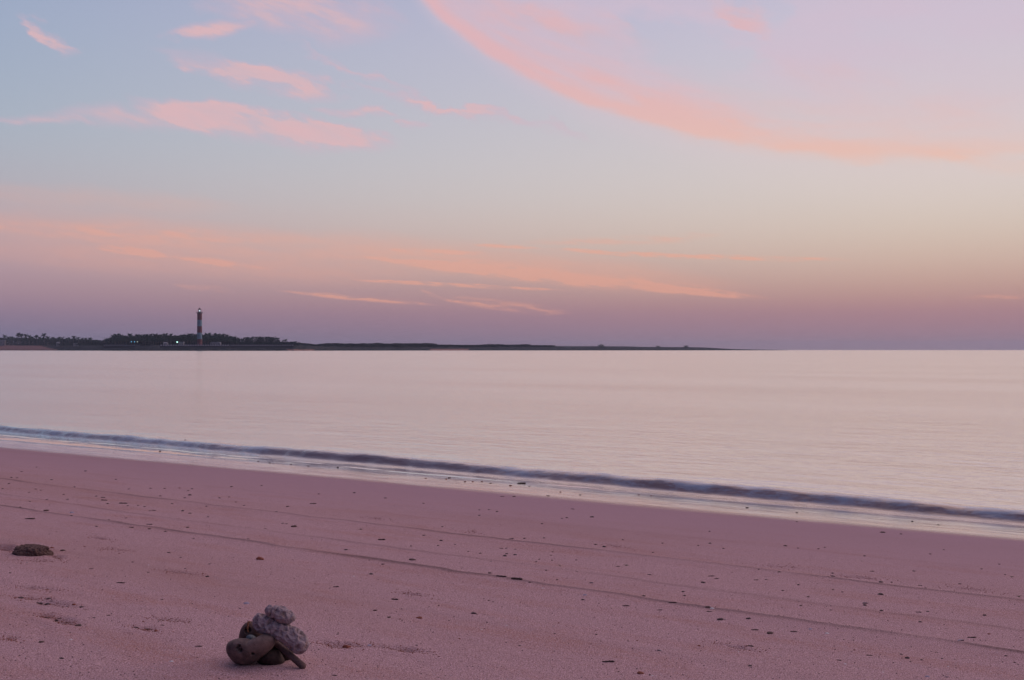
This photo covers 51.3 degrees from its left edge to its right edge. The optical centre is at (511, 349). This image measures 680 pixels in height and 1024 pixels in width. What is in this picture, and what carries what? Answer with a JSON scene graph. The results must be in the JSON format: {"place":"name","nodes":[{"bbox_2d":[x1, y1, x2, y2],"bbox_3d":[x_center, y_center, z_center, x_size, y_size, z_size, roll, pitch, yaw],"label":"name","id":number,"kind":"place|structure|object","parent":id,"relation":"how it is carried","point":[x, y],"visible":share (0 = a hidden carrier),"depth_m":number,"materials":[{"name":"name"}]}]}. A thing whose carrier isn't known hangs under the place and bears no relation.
{"place":"outdoors","nodes":[
{"label":"outdoors","id":0,"kind":"place"},
{"bbox_2d":[271,640,292,660],"bbox_3d":[-0.724,0.926,3.287,0.102,0.096,0.083,0,0,0],"label":"stone","id":1,"kind":"object","parent":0,"point":[284,656],"visible":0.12,"depth_m":3.26,"materials":[{"name":"black stone"}]},
{"bbox_2d":[0,344,752,350],"bbox_3d":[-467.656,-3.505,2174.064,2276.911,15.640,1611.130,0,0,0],"label":"headland","id":2,"kind":"structure","parent":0,"point":[152,347],"depth_m":1791.58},
{"bbox_2d":[0,340,5,345],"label":"house","id":3,"kind":"structure","parent":2,"relation":"on","point":[2,342],"depth_m":2087.50,"materials":[{"name":"paint"}]},
{"bbox_2d":[103,344,139,347],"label":"promenade wall","id":4,"kind":"structure","parent":2,"relation":"on","point":[118,346],"depth_m":1519.84,"materials":[{"name":"grey concrete"}]},
{"bbox_2d":[160,344,229,346],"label":"promenade wall","id":5,"kind":"structure","parent":2,"relation":"on","point":[194,345],"depth_m":1415.80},
{"bbox_2d":[196,308,201,345],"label":"lighthouse","id":6,"kind":"object","parent":2,"relation":"on","point":[199,327],"visible":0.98,"depth_m":1431.36,"materials":[{"name":"paint"}]},
{"bbox_2d":[210,342,220,344],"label":"lighthouse store","id":7,"kind":"structure","parent":2,"relation":"on","point":[215,343],"depth_m":1427.00,"materials":[{"name":"paint"}]},
{"bbox_2d":[230,344,293,347],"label":"promenade wall","id":8,"kind":"structure","parent":2,"relation":"on","point":[265,346],"depth_m":1415.65,"materials":[{"name":"grey concrete"}]},
{"bbox_2d":[0,335,554,346],"bbox_3d":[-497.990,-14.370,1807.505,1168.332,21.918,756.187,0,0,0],"label":"undergrowth","id":9,"kind":"object","parent":2,"relation":"on","point":[63,343],"visible":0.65,"depth_m":1672.74,"materials":[{"name":"green plant"}]},
{"bbox_2d":[0,440,1023,679],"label":"ground","id":10,"kind":"structure","parent":0,"point":[671,532],"depth_m":4.88,"materials":[{"name":"beige sand"}]},
{"bbox_2d":[12,544,53,555],"bbox_3d":[-2.320,0.975,5.169,0.199,0.058,0.145,0,0,0],"label":"rock","id":11,"kind":"object","parent":10,"relation":"on","point":[31,550],"visible":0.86,"depth_m":5.12,"materials":[{"name":"brown stone"}]},
{"bbox_2d":[226,634,275,664],"bbox_3d":[-0.784,0.901,3.205,0.146,0.097,0.094,0,0,0],"label":"stone","id":12,"kind":"object","parent":10,"relation":"on","point":[242,651],"visible":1,"depth_m":3.17,"materials":[{"name":"brown stone"}]},
{"bbox_2d":[239,621,262,637],"bbox_3d":[-0.799,0.877,3.291,0.085,0.100,0.081,0,0,0],"label":"stone","id":13,"kind":"object","parent":12,"relation":"on","point":[247,628],"visible":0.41,"depth_m":3.26,"materials":[{"name":"stone"}]},
{"bbox_2d":[246,634,254,638],"bbox_3d":[-0.795,0.882,3.251,0.032,0.031,0.045,0,0,0],"label":"stone","id":14,"kind":"object","parent":13,"relation":"on","point":[250,636],"visible":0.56,"depth_m":3.23,"materials":[{"name":"grey stone"}]},
{"bbox_2d":[257,650,284,664],"bbox_3d":[-0.733,0.937,3.237,0.083,0.059,0.090,0,0,0],"label":"stone","id":15,"kind":"object","parent":10,"relation":"on","point":[273,657],"visible":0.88,"depth_m":3.20,"materials":[{"name":"brown stone"}]},
{"bbox_2d":[274,641,305,668],"bbox_3d":[-0.670,0.920,3.212,0.124,0.070,0.022,0,0,32],"label":"stick","id":16,"kind":"object","parent":10,"relation":"on","point":[293,657],"visible":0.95,"depth_m":3.20,"materials":[{"name":"brown wood"}]},
{"bbox_2d":[252,613,309,653],"bbox_3d":[-0.698,0.856,3.213,0.181,0.116,0.056,0,0,11],"label":"coral piece","id":17,"kind":"object","parent":16,"relation":"on","point":[294,639],"visible":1,"depth_m":3.19,"materials":[{"name":"grey stone"}]},
{"bbox_2d":[265,604,295,623],"bbox_3d":[-0.699,0.798,3.216,0.094,0.060,0.052,0,0,0],"label":"coral piece","id":18,"kind":"object","parent":17,"relation":"on","point":[280,614],"visible":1,"depth_m":3.20,"materials":[{"name":"beige stone"}]},
{"bbox_2d":[0,516,1007,659],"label":"grit","id":19,"kind":"object","parent":10,"relation":"on","point":[311,642],"visible":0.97,"depth_m":3.82,"materials":[{"name":"brown stone"}]},
{"bbox_2d":[2,492,1021,679],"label":"grit","id":20,"kind":"object","parent":10,"relation":"on","point":[430,629],"visible":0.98,"depth_m":3.80,"materials":[{"name":"stone"}]},
{"bbox_2d":[0,350,1023,524],"bbox_3d":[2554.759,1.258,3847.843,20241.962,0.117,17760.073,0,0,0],"label":"water","id":21,"kind":"structure","parent":0,"point":[934,433],"depth_m":21.01,"materials":[{"name":"grey liquid"}]},
{"bbox_2d":[0,0,1023,349],"label":"sky","id":22,"kind":"structure","parent":0,"point":[725,174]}
]}

